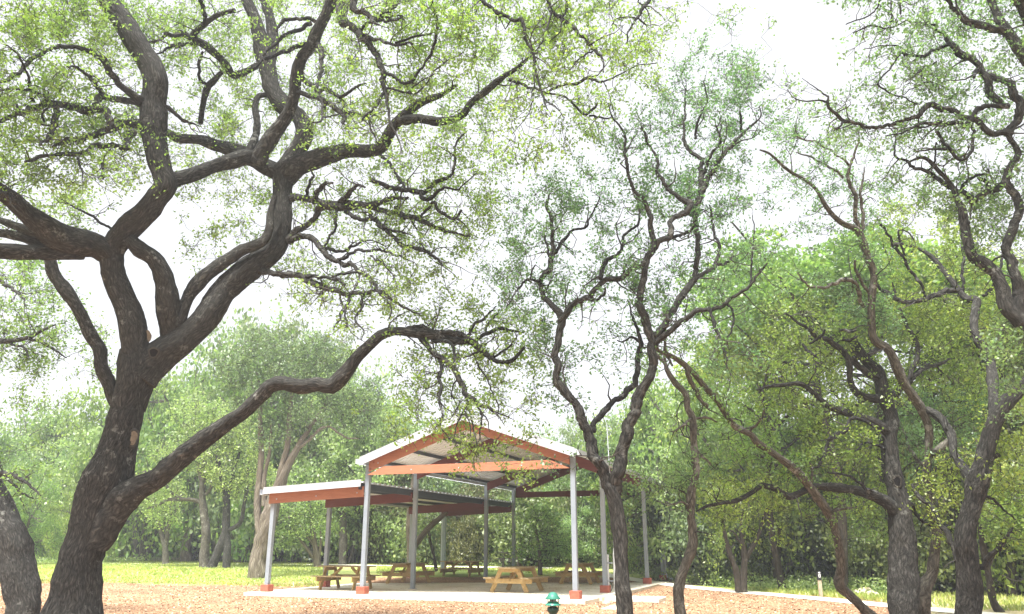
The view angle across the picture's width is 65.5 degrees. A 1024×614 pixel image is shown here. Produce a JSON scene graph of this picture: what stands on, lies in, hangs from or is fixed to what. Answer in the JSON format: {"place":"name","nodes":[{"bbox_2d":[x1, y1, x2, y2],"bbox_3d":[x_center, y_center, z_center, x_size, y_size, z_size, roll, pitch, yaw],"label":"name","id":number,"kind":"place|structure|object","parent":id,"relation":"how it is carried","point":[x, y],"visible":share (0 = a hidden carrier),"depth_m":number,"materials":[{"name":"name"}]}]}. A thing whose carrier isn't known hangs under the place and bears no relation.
{"place":"outdoors","nodes":[
{"label":"outdoors","id":0,"kind":"place"},
{"bbox_2d":[133,563,551,567],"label":"gravel path","id":1,"kind":"structure","parent":0,"point":[386,565],"depth_m":41.49,"materials":[{"name":"beige gravel"}]},
{"bbox_2d":[496,552,537,566],"bbox_3d":[0.350,12.723,40.033,1.830,0.776,1.560,9,-19,-27],"label":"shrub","id":2,"kind":"object","parent":1,"relation":"on","point":[502,560],"visible":0.47,"depth_m":39.98,"materials":[{"name":"green plant"}]},
{"bbox_2d":[0,557,1023,613],"bbox_3d":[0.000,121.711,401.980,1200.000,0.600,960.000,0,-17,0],"label":"ground","id":3,"kind":"structure","parent":0,"point":[459,576],"depth_m":21.88,"materials":[{"name":"beige soil"}]},
{"bbox_2d":[0,443,48,507],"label":"oak","id":4,"kind":"object","parent":3,"relation":"on","point":[25,466],"visible":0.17,"depth_m":51.35,"materials":[{"name":"green plant"}]},
{"bbox_2d":[7,464,65,560],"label":"oak","id":5,"kind":"object","parent":3,"relation":"on","point":[38,528],"visible":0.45,"depth_m":42.71,"materials":[{"name":"green plant"}]},
{"bbox_2d":[0,396,76,470],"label":"oak","id":6,"kind":"object","parent":3,"relation":"on","point":[3,443],"visible":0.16,"depth_m":58.98,"materials":[{"name":"green plant"}]},
{"bbox_2d":[4,436,77,554],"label":"oak","id":7,"kind":"object","parent":3,"relation":"on","point":[62,484],"visible":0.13,"depth_m":52.01,"materials":[{"name":"green plant"}]},
{"bbox_2d":[3,399,84,556],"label":"oak","id":8,"kind":"object","parent":3,"relation":"on","point":[24,438],"visible":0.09,"depth_m":57.38,"materials":[{"name":"green plant"}]},
{"bbox_2d":[0,259,118,613],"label":"edge oak","id":9,"kind":"object","parent":3,"relation":"on","point":[21,585],"visible":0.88,"depth_m":18.20,"materials":[{"name":"green plant"}]},
{"bbox_2d":[1,384,130,559],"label":"oak","id":10,"kind":"object","parent":3,"relation":"on","point":[49,436],"visible":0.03,"depth_m":58.65,"materials":[{"name":"green plant"}]},
{"bbox_2d":[38,413,104,558],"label":"oak","id":11,"kind":"object","parent":3,"relation":"on","point":[62,457],"visible":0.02,"depth_m":54.88,"materials":[{"name":"green plant"}]},
{"bbox_2d":[39,478,118,561],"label":"oak","id":12,"kind":"object","parent":3,"relation":"on","point":[65,522],"visible":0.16,"depth_m":47.28,"materials":[{"name":"green plant"}]},
{"bbox_2d":[11,390,148,558],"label":"oak","id":13,"kind":"object","parent":3,"relation":"on","point":[74,449],"visible":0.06,"depth_m":52.22,"materials":[{"name":"green plant"}]},
{"bbox_2d":[113,514,179,560],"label":"oak","id":14,"kind":"object","parent":3,"relation":"on","point":[157,550],"visible":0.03,"depth_m":54.11,"materials":[{"name":"green plant"}]},
{"bbox_2d":[51,364,246,560],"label":"oak","id":15,"kind":"object","parent":3,"relation":"on","point":[146,547],"visible":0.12,"depth_m":51.37,"materials":[{"name":"green plant"}]},
{"bbox_2d":[56,320,244,560],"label":"oak","id":16,"kind":"object","parent":3,"relation":"on","point":[95,430],"visible":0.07,"depth_m":52.00,"materials":[{"name":"green plant"}]},
{"bbox_2d":[135,471,194,563],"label":"oak","id":17,"kind":"object","parent":3,"relation":"on","point":[164,538],"visible":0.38,"depth_m":43.90,"materials":[{"name":"green plant"}]},
{"bbox_2d":[161,434,197,561],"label":"juniper","id":18,"kind":"object","parent":3,"relation":"on","point":[185,555],"visible":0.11,"depth_m":49.71,"materials":[{"name":"green plant"}]},
{"bbox_2d":[141,387,252,567],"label":"oak","id":19,"kind":"object","parent":3,"relation":"on","point":[204,552],"visible":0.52,"depth_m":39.99,"materials":[{"name":"green plant"}]},
{"bbox_2d":[86,307,359,562],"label":"oak","id":20,"kind":"object","parent":3,"relation":"on","point":[237,552],"visible":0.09,"depth_m":47.71,"materials":[{"name":"green plant"}]},
{"bbox_2d":[175,313,290,553],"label":"juniper","id":21,"kind":"object","parent":3,"relation":"on","point":[209,395],"visible":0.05,"depth_m":51.01,"materials":[{"name":"green plant"}]},
{"bbox_2d":[192,407,277,567],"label":"oak","id":22,"kind":"object","parent":3,"relation":"on","point":[223,545],"visible":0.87,"depth_m":39.25,"materials":[{"name":"green plant"}]},
{"bbox_2d":[174,301,399,562],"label":"juniper","id":23,"kind":"object","parent":3,"relation":"on","point":[216,510],"visible":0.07,"depth_m":46.43,"materials":[{"name":"green plant"}]},
{"bbox_2d":[197,299,376,562],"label":"oak","id":24,"kind":"object","parent":3,"relation":"on","point":[282,556],"visible":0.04,"depth_m":47.42,"materials":[{"name":"green plant"}]},
{"bbox_2d":[224,306,362,562],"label":"juniper","id":25,"kind":"object","parent":3,"relation":"on","point":[290,327],"visible":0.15,"depth_m":48.03,"materials":[{"name":"green plant"}]},
{"bbox_2d":[208,323,389,578],"bbox_3d":[-9.449,6.055,34.300,8.307,11.185,3.701,0,-17,0],"label":"juniper","id":26,"kind":"object","parent":3,"relation":"on","point":[257,563],"visible":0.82,"depth_m":34.56,"materials":[{"name":"green plant"}]},
{"bbox_2d":[261,474,340,567],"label":"juniper","id":27,"kind":"object","parent":3,"relation":"on","point":[309,523],"visible":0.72,"depth_m":39.75,"materials":[{"name":"green plant"}]},
{"bbox_2d":[311,429,376,563],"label":"oak","id":28,"kind":"object","parent":3,"relation":"on","point":[343,540],"visible":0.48,"depth_m":43.97,"materials":[{"name":"green plant"}]},
{"bbox_2d":[267,355,427,564],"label":"oak","id":29,"kind":"object","parent":3,"relation":"on","point":[304,475],"visible":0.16,"depth_m":44.05,"materials":[{"name":"green plant"}]},
{"bbox_2d":[291,344,406,563],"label":"tall oak","id":30,"kind":"object","parent":3,"relation":"on","point":[336,437],"visible":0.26,"depth_m":44.91,"materials":[{"name":"green plant"}]},
{"bbox_2d":[330,514,390,562],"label":"juniper","id":31,"kind":"object","parent":3,"relation":"on","point":[357,552],"visible":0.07,"depth_m":45.46,"materials":[{"name":"green plant"}]},
{"bbox_2d":[327,384,424,562],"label":"oak","id":32,"kind":"object","parent":3,"relation":"on","point":[355,519],"visible":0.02,"depth_m":44.98,"materials":[{"name":"green plant"}]},
{"bbox_2d":[0,0,755,613],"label":"live oak","id":33,"kind":"object","parent":3,"relation":"on","point":[110,494],"visible":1,"depth_m":13.85,"materials":[{"name":"green plant"}]},
{"bbox_2d":[355,474,421,563],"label":"juniper","id":34,"kind":"object","parent":3,"relation":"on","point":[385,511],"visible":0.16,"depth_m":44.43,"materials":[{"name":"green plant"}]},
{"bbox_2d":[372,405,448,562],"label":"broken juniper","id":35,"kind":"object","parent":3,"relation":"on","point":[428,528],"visible":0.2,"depth_m":36.02,"materials":[{"name":"green plant"}]},
{"bbox_2d":[405,512,440,570],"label":"tree","id":36,"kind":"object","parent":3,"relation":"on","point":[422,522],"visible":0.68,"depth_m":37.86,"materials":[{"name":"green plant"}]},
{"bbox_2d":[395,479,453,564],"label":"juniper","id":37,"kind":"object","parent":3,"relation":"on","point":[422,547],"visible":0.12,"depth_m":42.35,"materials":[{"name":"green plant"}]},
{"bbox_2d":[392,416,490,563],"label":"juniper","id":38,"kind":"object","parent":3,"relation":"on","point":[438,534],"visible":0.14,"depth_m":42.53,"materials":[{"name":"green plant"}]},
{"bbox_2d":[244,581,668,604],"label":"slab","id":39,"kind":"structure","parent":3,"relation":"on","point":[441,592],"depth_m":24.76,"materials":[{"name":"concrete"}]},
{"bbox_2d":[310,565,381,590],"bbox_3d":[-5.540,9.057,26.621,1.830,0.776,1.560,-6,-18,18],"label":"picnic table","id":40,"kind":"object","parent":39,"relation":"on","point":[337,577],"visible":0.88,"depth_m":26.62,"materials":[{"name":"brown wood"}]},
{"bbox_2d":[380,562,436,583],"bbox_3d":[-4.000,10.320,30.835,1.560,0.776,1.830,-6,-18,20],"label":"picnic table","id":41,"kind":"object","parent":39,"relation":"on","point":[403,573],"visible":0.83,"depth_m":30.41,"materials":[{"name":"brown wood"}]},
{"bbox_2d":[435,561,483,576],"bbox_3d":[-2.200,11.525,34.859,1.830,0.776,1.560,-7,-18,21],"label":"picnic table","id":42,"kind":"object","parent":39,"relation":"on","point":[471,569],"visible":0.91,"depth_m":34.71,"materials":[{"name":"brown wood"}]},
{"bbox_2d":[260,412,672,598],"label":"pavilion","id":43,"kind":"structure","parent":39,"relation":"on","point":[432,460],"depth_m":26.38,"materials":[{"name":"red painted steel"},{"name":"galvanised steel"},{"name":"white metal"}]},
{"bbox_2d":[483,566,549,592],"bbox_3d":[0.160,8.670,25.327,1.560,0.776,1.830,-7,-18,23],"label":"picnic table","id":44,"kind":"object","parent":39,"relation":"on","point":[521,579],"visible":0.98,"depth_m":24.91,"materials":[{"name":"brown wood"}]},
{"bbox_2d":[554,563,601,583],"bbox_3d":[2.620,10.291,30.740,1.560,0.776,1.830,-6,-18,19],"label":"picnic table","id":45,"kind":"object","parent":39,"relation":"on","point":[566,572],"visible":0.81,"depth_m":30.27,"materials":[{"name":"brown wood"}]},
{"bbox_2d":[436,489,482,564],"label":"juniper","id":46,"kind":"object","parent":3,"relation":"on","point":[457,550],"visible":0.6,"depth_m":41.72,"materials":[{"name":"green plant"}]},
{"bbox_2d":[35,552,886,594],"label":"undergrowth","id":47,"kind":"object","parent":3,"relation":"on","point":[854,584],"visible":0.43,"depth_m":29.44,"materials":[{"name":"green plant"}]},
{"bbox_2d":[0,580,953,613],"bbox_3d":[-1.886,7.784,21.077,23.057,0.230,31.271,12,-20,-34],"label":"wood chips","id":48,"kind":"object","parent":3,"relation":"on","point":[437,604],"visible":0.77,"depth_m":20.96,"materials":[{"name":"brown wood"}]},
{"bbox_2d":[451,480,511,563],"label":"juniper","id":49,"kind":"object","parent":3,"relation":"on","point":[479,549],"visible":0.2,"depth_m":42.44,"materials":[{"name":"green plant"}]},
{"bbox_2d":[456,485,584,565],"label":"shrub","id":50,"kind":"object","parent":3,"relation":"on","point":[504,539],"visible":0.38,"depth_m":40.22,"materials":[{"name":"green plant"}]},
{"bbox_2d":[496,420,584,563],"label":"oak","id":51,"kind":"object","parent":3,"relation":"on","point":[549,486],"visible":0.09,"depth_m":41.86,"materials":[{"name":"green plant"}]},
{"bbox_2d":[505,501,579,574],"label":"young juniper","id":52,"kind":"object","parent":3,"relation":"on","point":[539,549],"visible":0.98,"depth_m":35.34,"materials":[{"name":"green plant"}]},
{"bbox_2d":[545,592,560,613],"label":"path light","id":53,"kind":"object","parent":3,"relation":"on","point":[552,597],"visible":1,"depth_m":9.90,"materials":[{"name":"green metal"}]},
{"bbox_2d":[540,417,587,561],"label":"tall oak","id":54,"kind":"object","parent":3,"relation":"on","point":[556,439],"visible":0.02,"depth_m":45.34,"materials":[{"name":"green plant"}]},
{"bbox_2d":[537,481,594,564],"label":"juniper","id":55,"kind":"object","parent":3,"relation":"on","point":[558,559],"visible":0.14,"depth_m":41.31,"materials":[{"name":"green plant"}]},
{"bbox_2d":[552,469,600,567],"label":"oak","id":56,"kind":"object","parent":3,"relation":"on","point":[567,523],"visible":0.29,"depth_m":39.97,"materials":[{"name":"green plant"}]},
{"bbox_2d":[554,414,616,509],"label":"juniper","id":57,"kind":"object","parent":3,"relation":"on","point":[567,435],"visible":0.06,"depth_m":44.58,"materials":[{"name":"green plant"}]},
{"bbox_2d":[544,404,634,562],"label":"juniper","id":58,"kind":"object","parent":3,"relation":"on","point":[567,477],"visible":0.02,"depth_m":42.34,"materials":[{"name":"green plant"}]},
{"bbox_2d":[547,394,633,559],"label":"oak","id":59,"kind":"object","parent":3,"relation":"on","point":[612,449],"visible":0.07,"depth_m":41.99,"materials":[{"name":"green plant"}]},
{"bbox_2d":[580,505,612,567],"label":"juniper","id":60,"kind":"object","parent":3,"relation":"on","point":[598,543],"visible":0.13,"depth_m":39.90,"materials":[{"name":"green plant"}]},
{"bbox_2d":[585,483,636,568],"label":"juniper","id":61,"kind":"object","parent":3,"relation":"on","point":[607,533],"visible":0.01,"depth_m":39.12,"materials":[{"name":"green plant"}]},
{"bbox_2d":[570,379,689,560],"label":"oak","id":62,"kind":"object","parent":3,"relation":"on","point":[637,432],"visible":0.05,"depth_m":40.80,"materials":[{"name":"green plant"}]},
{"bbox_2d":[608,500,652,571],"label":"juniper","id":63,"kind":"object","parent":3,"relation":"on","point":[628,525],"visible":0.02,"depth_m":37.12,"materials":[{"name":"green plant"}]},
{"bbox_2d":[466,15,810,613],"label":"twin stem oak","id":64,"kind":"object","parent":3,"relation":"on","point":[611,485],"visible":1,"depth_m":12.53,"materials":[{"name":"green plant"}]},
{"bbox_2d":[621,458,675,573],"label":"oak","id":65,"kind":"object","parent":3,"relation":"on","point":[634,555],"visible":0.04,"depth_m":36.34,"materials":[{"name":"green plant"}]},
{"bbox_2d":[585,351,731,613],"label":"sinuous oak","id":66,"kind":"object","parent":3,"relation":"on","point":[687,482],"visible":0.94,"depth_m":13.54,"materials":[{"name":"green plant"}]},
{"bbox_2d":[628,394,698,472],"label":"tall oak","id":67,"kind":"object","parent":3,"relation":"on","point":[636,448],"visible":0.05,"depth_m":39.38,"materials":[{"name":"green plant"}]},
{"bbox_2d":[627,461,704,573],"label":"juniper","id":68,"kind":"object","parent":3,"relation":"on","point":[656,564],"visible":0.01,"depth_m":35.47,"materials":[{"name":"green plant"}]},
{"bbox_2d":[625,497,717,573],"bbox_3d":[8.058,9.777,34.828,5.790,4.685,6.205,-14,-22,39],"label":"shrub","id":69,"kind":"object","parent":3,"relation":"on","point":[651,515],"visible":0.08,"depth_m":34.04,"materials":[{"name":"green plant"}]},
{"bbox_2d":[590,353,758,570],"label":"oak","id":70,"kind":"object","parent":3,"relation":"on","point":[652,412],"visible":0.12,"depth_m":36.16,"materials":[{"name":"green plant"}]},
{"bbox_2d":[650,435,709,580],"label":"oak","id":71,"kind":"object","parent":3,"relation":"on","point":[674,558],"depth_m":33.24,"materials":[{"name":"green plant"}]},
{"bbox_2d":[590,345,774,579],"bbox_3d":[8.796,7.447,34.236,10.985,13.047,7.827,8,-18,-24],"label":"oak","id":72,"kind":"object","parent":3,"relation":"on","point":[653,540],"visible":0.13,"depth_m":33.28,"materials":[{"name":"green plant"}]},
{"bbox_2d":[653,457,820,583],"bbox_3d":[9.006,8.672,32.231,6.547,5.443,6.110,-3,-17,9],"label":"shrub","id":73,"kind":"object","parent":3,"relation":"on","point":[681,531],"visible":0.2,"depth_m":30.92,"materials":[{"name":"green plant"}]},
{"bbox_2d":[697,471,787,592],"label":"dark oak","id":74,"kind":"object","parent":3,"relation":"on","point":[740,579],"visible":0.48,"depth_m":26.69,"materials":[{"name":"green plant"}]},
{"bbox_2d":[640,335,863,575],"bbox_3d":[10.784,6.353,32.775,9.133,10.580,8.172,-11,-20,32],"label":"oak","id":75,"kind":"object","parent":3,"relation":"on","point":[794,514],"visible":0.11,"depth_m":32.11,"materials":[{"name":"green plant"}]},
{"bbox_2d":[689,507,822,582],"bbox_3d":[9.700,9.103,30.700,4.824,3.643,4.502,-15,-22,40],"label":"shrub","id":76,"kind":"object","parent":3,"relation":"on","point":[763,568],"visible":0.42,"depth_m":29.78,"materials":[{"name":"green plant"}]},
{"bbox_2d":[705,381,820,487],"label":"tall oak","id":77,"kind":"object","parent":3,"relation":"on","point":[790,438],"visible":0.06,"depth_m":31.55,"materials":[{"name":"green plant"}]},
{"bbox_2d":[669,309,858,589],"bbox_3d":[9.367,5.206,28.799,6.924,9.947,6.828,-2,-17,7],"label":"crowned oak","id":78,"kind":"object","parent":3,"relation":"on","point":[753,340],"visible":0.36,"depth_m":28.43,"materials":[{"name":"green plant"}]},
{"bbox_2d":[697,428,834,585],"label":"oak","id":79,"kind":"object","parent":3,"relation":"on","point":[736,469],"visible":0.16,"depth_m":29.77,"materials":[{"name":"green plant"}]},
{"bbox_2d":[645,333,888,613],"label":"leaning oak","id":80,"kind":"object","parent":3,"relation":"on","point":[767,449],"visible":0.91,"depth_m":14.92,"materials":[{"name":"green plant"}]},
{"bbox_2d":[731,418,823,581],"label":"oak","id":81,"kind":"object","parent":3,"relation":"on","point":[791,534],"visible":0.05,"depth_m":29.32,"materials":[{"name":"green plant"}]},
{"bbox_2d":[751,479,822,580],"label":"dark oak","id":82,"kind":"object","parent":3,"relation":"on","point":[779,548],"visible":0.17,"depth_m":29.07,"materials":[{"name":"green plant"}]},
{"bbox_2d":[747,396,861,581],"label":"oak","id":83,"kind":"object","parent":3,"relation":"on","point":[788,454],"visible":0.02,"depth_m":31.09,"materials":[{"name":"green plant"}]},
{"bbox_2d":[674,221,959,591],"bbox_3d":[10.475,3.391,27.049,9.480,12.524,9.349,-1,-17,4],"label":"crowned oak","id":84,"kind":"object","parent":3,"relation":"on","point":[807,264],"visible":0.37,"depth_m":25.96,"materials":[{"name":"green plant"}]},
{"bbox_2d":[780,475,864,581],"bbox_3d":[12.339,8.337,29.940,5.965,4.826,6.392,4,-17,-14],"label":"shrub","id":85,"kind":"object","parent":3,"relation":"on","point":[818,558],"visible":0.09,"depth_m":28.68,"materials":[{"name":"green plant"}]},
{"bbox_2d":[695,281,1007,613],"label":"hollow oak","id":86,"kind":"object","parent":3,"relation":"on","point":[903,586],"visible":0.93,"depth_m":15.65,"materials":[{"name":"green plant"}]},
{"bbox_2d":[846,488,887,586],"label":"dark oak","id":87,"kind":"object","parent":3,"relation":"on","point":[852,523],"visible":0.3,"depth_m":26.54,"materials":[{"name":"green plant"}]},
{"bbox_2d":[735,237,1007,543],"bbox_3d":[12.976,3.868,28.199,9.036,12.260,8.911,4,-17,-14],"label":"crowned oak","id":88,"kind":"object","parent":3,"relation":"on","point":[824,300],"visible":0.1,"depth_m":27.81,"materials":[{"name":"green plant"}]},
{"bbox_2d":[734,0,1023,428],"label":"overhanging oak","id":89,"kind":"object","parent":3,"relation":"on","point":[1010,304],"visible":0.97,"depth_m":11.85,"materials":[{"name":"green plant"}]},
{"bbox_2d":[752,104,1005,613],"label":"spotted oak","id":90,"kind":"object","parent":3,"relation":"on","point":[928,578],"visible":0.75,"depth_m":15.84,"materials":[{"name":"green plant"}]},
{"bbox_2d":[780,373,981,589],"bbox_3d":[14.119,6.421,29.540,6.490,8.402,7.253,8,-18,-25],"label":"oak","id":91,"kind":"object","parent":3,"relation":"on","point":[859,422],"visible":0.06,"depth_m":29.34,"materials":[{"name":"green plant"}]},
{"bbox_2d":[819,376,963,588],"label":"oak","id":92,"kind":"object","parent":3,"relation":"on","point":[905,478],"visible":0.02,"depth_m":28.52,"materials":[{"name":"green plant"}]},
{"bbox_2d":[803,484,981,591],"bbox_3d":[12.786,7.827,27.423,5.069,4.214,4.731,-2,-17,7],"label":"shrub","id":93,"kind":"object","parent":3,"relation":"on","point":[858,555],"visible":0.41,"depth_m":26.23,"materials":[{"name":"green plant"}]},
{"bbox_2d":[798,251,1023,523],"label":"crowned oak","id":94,"kind":"object","parent":3,"relation":"on","point":[966,279],"visible":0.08,"depth_m":26.30,"materials":[{"name":"green plant"}]},
{"bbox_2d":[816,0,1023,81],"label":"top right oak","id":95,"kind":"object","parent":3,"relation":"on","point":[1004,28],"visible":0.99,"depth_m":11.05,"materials":[{"name":"green plant"}]},
{"bbox_2d":[848,261,1020,595],"bbox_3d":[15.371,3.864,25.871,8.016,10.876,7.905,3,-17,-10],"label":"crowned oak","id":96,"kind":"object","parent":3,"relation":"on","point":[1014,572],"visible":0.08,"depth_m":25.14,"materials":[{"name":"green plant"}]},
{"bbox_2d":[858,190,1023,613],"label":"oak","id":97,"kind":"object","parent":3,"relation":"on","point":[976,475],"visible":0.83,"depth_m":15.10,"materials":[{"name":"green plant"}]},
{"bbox_2d":[871,270,1023,593],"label":"oak","id":98,"kind":"object","parent":3,"relation":"on","point":[997,570],"visible":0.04,"depth_m":25.00,"materials":[{"name":"green plant"}]},
{"bbox_2d":[876,212,1023,569],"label":"oak","id":99,"kind":"object","parent":3,"relation":"on","point":[1021,375],"visible":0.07,"depth_m":25.54,"materials":[{"name":"green plant"}]},
{"bbox_2d":[882,268,1023,417],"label":"crowned oak","id":100,"kind":"object","parent":3,"relation":"on","point":[968,282],"visible":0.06,"depth_m":25.55,"materials":[{"name":"green plant"}]},
{"bbox_2d":[898,370,1023,592],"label":"juniper","id":101,"kind":"object","parent":3,"relation":"on","point":[1009,429],"visible":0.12,"depth_m":26.30,"materials":[{"name":"green plant"}]},
{"bbox_2d":[915,416,1023,592],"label":"oak","id":102,"kind":"object","parent":3,"relation":"on","point":[1022,567],"visible":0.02,"depth_m":24.87,"materials":[{"name":"green plant"}]},
{"bbox_2d":[934,446,1023,583],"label":"shrub","id":103,"kind":"object","parent":3,"relation":"on","point":[962,485],"visible":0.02,"depth_m":26.01,"materials":[{"name":"green plant"}]},
{"bbox_2d":[953,460,1023,611],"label":"dark oak","id":104,"kind":"object","parent":3,"relation":"on","point":[983,529],"visible":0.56,"depth_m":19.08,"materials":[{"name":"green plant"}]},
{"bbox_2d":[0,0,1023,462],"label":"sky","id":105,"kind":"structure","parent":0,"point":[803,30],"materials":[{"name":"white"}]},
{"bbox_2d":[37,559,1023,610],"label":"grass","id":106,"kind":"structure","parent":0,"point":[128,566],"depth_m":33.13,"materials":[{"name":"plant"}]},
{"bbox_2d":[579,569,1004,613],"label":"path","id":107,"kind":"structure","parent":0,"point":[802,596],"depth_m":24.21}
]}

